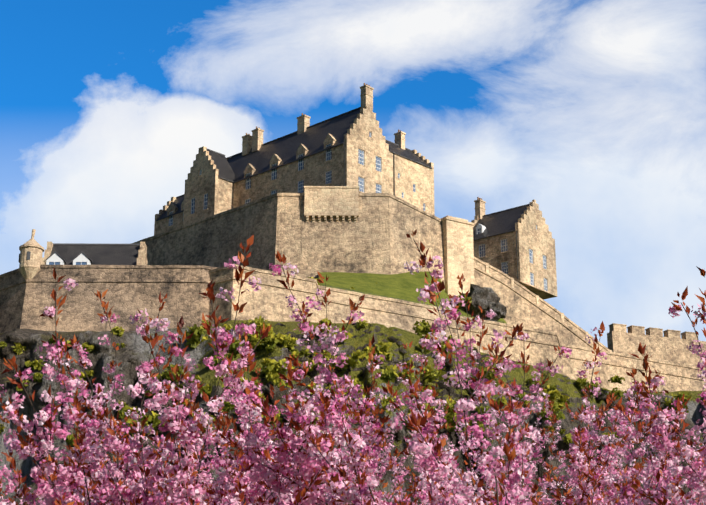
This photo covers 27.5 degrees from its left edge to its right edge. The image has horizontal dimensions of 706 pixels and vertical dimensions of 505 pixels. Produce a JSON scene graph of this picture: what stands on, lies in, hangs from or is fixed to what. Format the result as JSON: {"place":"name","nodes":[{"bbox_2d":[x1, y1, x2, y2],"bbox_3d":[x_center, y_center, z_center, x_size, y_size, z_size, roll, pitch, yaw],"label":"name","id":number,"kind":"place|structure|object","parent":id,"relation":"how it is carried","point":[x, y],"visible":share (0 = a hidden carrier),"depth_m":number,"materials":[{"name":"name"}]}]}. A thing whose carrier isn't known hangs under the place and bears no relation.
{"place":"outdoors","nodes":[
{"label":"outdoors","id":0,"kind":"place"},
{"bbox_2d":[48,261,87,264],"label":"window frames","id":1,"kind":"structure","parent":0,"point":[60,262],"depth_m":179.87,"materials":[{"name":"white wood"}]},
{"bbox_2d":[49,262,86,264],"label":"window panes","id":2,"kind":"structure","parent":1,"relation":"in","point":[58,263],"depth_m":179.89,"materials":[{"name":"blue glass"}]},
{"bbox_2d":[0,373,242,504],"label":"cherry","id":3,"kind":"object","parent":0,"point":[110,391],"depth_m":23.67,"materials":[{"name":"pink plant"}]},
{"bbox_2d":[0,360,242,504],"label":"cherry young leaves","id":4,"kind":"object","parent":3,"relation":"attached to","point":[110,380],"visible":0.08,"depth_m":24.06,"materials":[{"name":"red plant"}]},
{"bbox_2d":[3,395,253,504],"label":"cherry","id":5,"kind":"object","parent":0,"point":[15,476],"depth_m":15.05,"materials":[{"name":"pink plant"}]},
{"bbox_2d":[1,382,252,504],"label":"cherry young leaves","id":6,"kind":"object","parent":5,"relation":"attached to","point":[13,461],"visible":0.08,"depth_m":15.04,"materials":[{"name":"red plant"}]},
{"bbox_2d":[39,300,310,504],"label":"cherry","id":7,"kind":"object","parent":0,"point":[83,391],"depth_m":11.62,"materials":[{"name":"pink plant"}]},
{"bbox_2d":[52,289,298,500],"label":"blossom leaves","id":8,"kind":"object","parent":7,"relation":"attached to","point":[103,305],"visible":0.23,"depth_m":11.80,"materials":[{"name":"plant"}]},
{"bbox_2d":[0,251,396,504],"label":"cherry","id":9,"kind":"object","parent":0,"point":[185,437],"depth_m":8.87,"materials":[{"name":"pink plant"}]},
{"bbox_2d":[0,235,413,504],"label":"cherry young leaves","id":10,"kind":"object","parent":9,"relation":"attached to","point":[157,337],"visible":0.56,"depth_m":8.89,"materials":[{"name":"plant"}]},
{"bbox_2d":[85,283,394,504],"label":"cherry","id":11,"kind":"object","parent":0,"point":[323,371],"depth_m":15.31,"materials":[{"name":"pink plant"}]},
{"bbox_2d":[75,271,390,504],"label":"blossom leaves","id":12,"kind":"object","parent":11,"relation":"attached to","point":[384,419],"visible":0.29,"depth_m":15.33,"materials":[{"name":"red plant"}]},
{"bbox_2d":[195,378,362,502],"bbox_3d":[-1.729,6.547,28.840,5.180,8.801,7.294,0,-18,-1],"label":"cherry","id":13,"kind":"object","parent":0,"point":[261,385],"depth_m":29.80,"materials":[{"name":"pink plant"}]},
{"bbox_2d":[136,365,371,504],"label":"cherry young leaves","id":14,"kind":"object","parent":13,"relation":"attached to","point":[288,418],"visible":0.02,"depth_m":29.92,"materials":[{"name":"red plant"}]},
{"bbox_2d":[167,85,405,227],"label":"building dressings","id":15,"kind":"structure","parent":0,"point":[254,141],"depth_m":217.35,"materials":[{"name":"beige stone"}]},
{"bbox_2d":[154,197,175,234],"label":"gable","id":16,"kind":"structure","parent":15,"relation":"attached to","point":[161,211],"depth_m":227.76,"materials":[{"name":"stone"}]},
{"bbox_2d":[156,213,182,234],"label":"building wall","id":17,"kind":"structure","parent":15,"relation":"attached to","point":[162,225],"depth_m":224.42,"materials":[{"name":"stone"}]},
{"bbox_2d":[167,202,177,219],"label":"dormer","id":18,"kind":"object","parent":15,"relation":"attached to","point":[173,207],"depth_m":224.73,"materials":[{"name":"stone"}]},
{"bbox_2d":[183,146,218,224],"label":"building wall","id":19,"kind":"structure","parent":15,"relation":"attached to","point":[197,188],"depth_m":217.49,"materials":[{"name":"stone"}]},
{"bbox_2d":[217,177,232,213],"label":"building wall","id":20,"kind":"structure","parent":15,"relation":"attached to","point":[225,195],"depth_m":216.25,"materials":[{"name":"stone"}]},
{"bbox_2d":[244,163,255,181],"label":"dormer","id":21,"kind":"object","parent":15,"relation":"attached to","point":[249,168],"depth_m":216.27,"materials":[{"name":"stone"}]},
{"bbox_2d":[269,154,281,172],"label":"dormer","id":22,"kind":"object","parent":15,"relation":"attached to","point":[275,158],"depth_m":212.62,"materials":[{"name":"stone"}]},
{"bbox_2d":[233,144,343,207],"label":"building wall","id":23,"kind":"structure","parent":15,"relation":"attached to","point":[313,172],"depth_m":208.56,"materials":[{"name":"stone"}]},
{"bbox_2d":[296,144,308,162],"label":"dormer","id":24,"kind":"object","parent":15,"relation":"attached to","point":[302,148],"depth_m":208.93,"materials":[{"name":"stone"}]},
{"bbox_2d":[323,133,335,152],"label":"dormer","id":25,"kind":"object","parent":15,"relation":"attached to","point":[330,138],"depth_m":205.30,"materials":[{"name":"stone"}]},
{"bbox_2d":[344,103,391,193],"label":"building wall","id":26,"kind":"structure","parent":15,"relation":"attached to","point":[357,137],"depth_m":205.63,"materials":[{"name":"stone"}]},
{"bbox_2d":[392,152,431,213],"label":"building wall","id":27,"kind":"structure","parent":15,"relation":"attached to","point":[411,172],"depth_m":211.59,"materials":[{"name":"stone"}]},
{"bbox_2d":[411,149,434,215],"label":"gable","id":28,"kind":"structure","parent":15,"relation":"attached to","point":[427,161],"depth_m":215.63,"materials":[{"name":"stone"}]},
{"bbox_2d":[344,143,517,278],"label":"rainwater pipes","id":29,"kind":"object","parent":15,"relation":"attached to","point":[394,195],"visible":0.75,"depth_m":208.40,"materials":[{"name":"grey metal"}]},
{"bbox_2d":[131,193,445,291],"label":"bastion wall","id":30,"kind":"structure","parent":0,"point":[374,239],"depth_m":196.35,"materials":[{"name":"stone"}]},
{"bbox_2d":[304,186,358,222],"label":"parapet","id":31,"kind":"structure","parent":30,"relation":"on","point":[331,202],"depth_m":195.79,"materials":[{"name":"stone"}]},
{"bbox_2d":[156,108,431,220],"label":"building roof","id":32,"kind":"structure","parent":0,"point":[285,149],"depth_m":215.25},
{"bbox_2d":[176,107,410,197],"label":"roof ridge","id":33,"kind":"structure","parent":32,"relation":"on","point":[296,132],"depth_m":218.41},
{"bbox_2d":[169,131,424,225],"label":"window frames","id":34,"kind":"structure","parent":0,"point":[247,185],"depth_m":208.93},
{"bbox_2d":[169,132,424,225],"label":"window panes","id":35,"kind":"structure","parent":34,"relation":"in","point":[329,175],"depth_m":207.22,"materials":[{"name":"glass"}]},
{"bbox_2d":[0,320,705,504],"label":"rocky hill","id":36,"kind":"structure","parent":0,"point":[133,354],"depth_m":156.04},
{"bbox_2d":[0,265,216,332],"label":"bastion wall","id":37,"kind":"structure","parent":36,"relation":"on","point":[24,303],"depth_m":165.99,"materials":[{"name":"stone"}]},
{"bbox_2d":[18,229,43,279],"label":"turret","id":38,"kind":"object","parent":37,"relation":"on","point":[30,269],"visible":0.79,"depth_m":166.77,"materials":[{"name":"stone"}]},
{"bbox_2d":[18,251,30,262],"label":"turret windows","id":39,"kind":"structure","parent":38,"relation":"in","point":[28,254],"depth_m":166.57,"materials":[{"name":"grey glass"}]},
{"bbox_2d":[0,277,692,446],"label":"shrubs","id":40,"kind":"object","parent":36,"relation":"on","point":[271,369],"visible":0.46,"depth_m":154.84,"materials":[{"name":"green plant"}]},
{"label":"low building wall","id":41,"kind":"object","parent":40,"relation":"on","visible":0},
{"bbox_2d":[42,242,52,264],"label":"gable end","id":42,"kind":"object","parent":41,"relation":"attached to","point":[47,252],"depth_m":181.72,"materials":[{"name":"stone"}]},
{"bbox_2d":[50,245,139,264],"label":"building roof","id":43,"kind":"structure","parent":41,"relation":"on","point":[111,254],"depth_m":182.77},
{"bbox_2d":[46,253,64,264],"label":"dormer","id":44,"kind":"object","parent":43,"relation":"attached to","point":[54,257],"depth_m":179.97,"materials":[{"name":"white paint"}]},
{"bbox_2d":[73,253,90,264],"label":"dormer","id":45,"kind":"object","parent":43,"relation":"attached to","point":[81,257],"depth_m":180.01,"materials":[{"name":"white paint"}]},
{"bbox_2d":[45,243,139,262],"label":"roof trim","id":46,"kind":"structure","parent":43,"relation":"on","point":[81,251],"depth_m":184.24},
{"bbox_2d":[136,242,147,264],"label":"gable end","id":47,"kind":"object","parent":41,"relation":"attached to","point":[142,257],"depth_m":183.06,"materials":[{"name":"stone"}]},
{"bbox_2d":[208,264,705,391],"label":"wall","id":48,"kind":"structure","parent":36,"relation":"on","point":[267,300],"depth_m":177.52,"materials":[{"name":"stone"}]},
{"bbox_2d":[607,331,705,369],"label":"wall","id":49,"kind":"structure","parent":36,"relation":"on","point":[673,350],"depth_m":224.67,"materials":[{"name":"stone"}]},
{"bbox_2d":[609,323,698,339],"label":"merlons","id":50,"kind":"object","parent":49,"relation":"on","point":[615,327],"visible":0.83,"depth_m":225.42,"materials":[{"name":"stone"}]},
{"bbox_2d":[0,0,705,347],"label":"sky","id":51,"kind":"structure","parent":0,"point":[593,112],"materials":[{"name":"blue"}]},
{"bbox_2d":[319,271,506,323],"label":"bank grass","id":52,"kind":"structure","parent":0,"point":[403,286],"depth_m":186.81,"materials":[{"name":"green plant"}]},
{"bbox_2d":[324,285,503,322],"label":"bank railing","id":53,"kind":"object","parent":52,"relation":"on","point":[396,298],"visible":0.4,"depth_m":178.05,"materials":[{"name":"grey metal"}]},
{"bbox_2d":[441,215,473,298],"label":"tower","id":54,"kind":"structure","parent":52,"relation":"on","point":[458,247],"depth_m":199.78,"materials":[{"name":"stone"}]},
{"bbox_2d":[461,284,499,318],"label":"rock","id":55,"kind":"object","parent":52,"relation":"on","point":[482,297],"depth_m":189.02,"materials":[{"name":"grey stone"}]},
{"bbox_2d":[483,300,506,321],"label":"rock","id":56,"kind":"object","parent":52,"relation":"on","point":[498,308],"depth_m":188.57,"materials":[{"name":"grey stone"}]},
{"bbox_2d":[297,350,544,504],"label":"cherry","id":57,"kind":"object","parent":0,"point":[395,469],"depth_m":23.16,"materials":[{"name":"pink plant"}]},
{"bbox_2d":[312,322,544,504],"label":"leaves","id":58,"kind":"object","parent":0,"point":[390,466],"visible":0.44,"depth_m":22.82,"materials":[{"name":"plant"}]},
{"bbox_2d":[202,239,673,504],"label":"cherry","id":59,"kind":"object","parent":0,"point":[515,496],"depth_m":9.38,"materials":[{"name":"pink plant"}]},
{"bbox_2d":[202,229,660,504],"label":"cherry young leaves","id":60,"kind":"object","parent":59,"relation":"attached to","point":[421,420],"visible":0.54,"depth_m":9.41,"materials":[{"name":"plant"}]},
{"bbox_2d":[473,205,528,240],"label":"building roof","id":61,"kind":"structure","parent":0,"point":[499,223],"depth_m":215.89,"materials":[{"name":"grey stone"}]},
{"bbox_2d":[471,216,477,226],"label":"gable","id":62,"kind":"structure","parent":61,"relation":"attached to","point":[475,220],"depth_m":220.72,"materials":[{"name":"stone"}]},
{"bbox_2d":[476,224,485,233],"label":"dormer","id":63,"kind":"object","parent":61,"relation":"attached to","point":[482,227],"depth_m":216.50,"materials":[{"name":"white paint"}]},
{"bbox_2d":[482,204,528,216],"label":"roof ridge","id":64,"kind":"structure","parent":61,"relation":"on","point":[505,210],"depth_m":218.84,"materials":[{"name":"grey"}]},
{"bbox_2d":[474,199,548,292],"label":"building dressings","id":65,"kind":"structure","parent":61,"relation":"attached to","point":[479,208],"depth_m":221.67,"materials":[{"name":"stone"}]},
{"bbox_2d":[473,231,552,299],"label":"building wall","id":66,"kind":"structure","parent":61,"relation":"attached to","point":[494,257],"depth_m":211.93,"materials":[{"name":"stone"}]},
{"bbox_2d":[477,225,547,290],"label":"window frames","id":67,"kind":"structure","parent":66,"relation":"in","point":[544,262],"depth_m":212.24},
{"bbox_2d":[478,228,546,290],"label":"window panes","id":68,"kind":"structure","parent":67,"relation":"in","point":[503,270],"depth_m":211.79,"materials":[{"name":"glass"}]},
{"bbox_2d":[515,201,556,296],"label":"building wall","id":69,"kind":"structure","parent":61,"relation":"attached to","point":[539,241],"depth_m":213.40,"materials":[{"name":"stone"}]},
{"bbox_2d":[315,334,705,504],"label":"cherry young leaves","id":70,"kind":"object","parent":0,"point":[616,407],"visible":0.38,"depth_m":13.19,"materials":[{"name":"plant"}]},
{"bbox_2d":[318,340,705,504],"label":"cherry","id":71,"kind":"object","parent":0,"point":[578,465],"depth_m":13.09,"materials":[{"name":"pink plant"}]},
{"bbox_2d":[474,257,608,350],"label":"ramp wall","id":72,"kind":"structure","parent":0,"point":[519,303],"depth_m":205.17,"materials":[{"name":"stone"}]},
{"bbox_2d":[485,263,611,351],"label":"ramp wall pilasters","id":73,"kind":"object","parent":72,"relation":"attached to","point":[512,286],"visible":0.23,"depth_m":206.43,"materials":[{"name":"beige stone"}]},
{"bbox_2d":[398,361,704,504],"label":"leaves","id":74,"kind":"object","parent":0,"point":[552,423],"visible":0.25,"depth_m":30.29,"materials":[{"name":"plant"}]},
{"bbox_2d":[398,373,705,504],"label":"cherry","id":75,"kind":"object","parent":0,"point":[552,447],"depth_m":30.22,"materials":[{"name":"pink plant"}]},
{"bbox_2d":[455,327,705,504],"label":"cherry","id":76,"kind":"object","parent":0,"point":[626,461],"depth_m":17.04,"materials":[{"name":"pink plant"}]},
{"bbox_2d":[448,321,698,504],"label":"leaves","id":77,"kind":"object","parent":76,"relation":"attached to","point":[599,423],"visible":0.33,"depth_m":17.14,"materials":[{"name":"plant"}]},
{"bbox_2d":[549,359,703,504],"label":"leaves","id":78,"kind":"object","parent":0,"point":[550,448],"visible":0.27,"depth_m":24.81,"materials":[{"name":"red plant"}]},
{"bbox_2d":[553,368,705,504],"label":"cherry","id":79,"kind":"object","parent":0,"point":[621,465],"depth_m":24.47,"materials":[{"name":"pink plant"}]},
{"bbox_2d":[633,303,705,504],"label":"cherry","id":80,"kind":"object","parent":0,"point":[662,429],"depth_m":8.61,"materials":[{"name":"pink plant"}]},
{"bbox_2d":[629,266,705,504],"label":"leaves","id":81,"kind":"object","parent":80,"relation":"attached to","point":[641,349],"visible":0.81,"depth_m":8.95,"materials":[{"name":"plant"}]},
{"bbox_2d":[682,457,703,494],"bbox_3d":[5.097,3.447,13.661,3.640,5.317,4.104,0,-18,-1],"label":"cherry","id":82,"kind":"object","parent":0,"point":[686,459],"depth_m":15.60,"materials":[{"name":"pink plant"}]}
]}

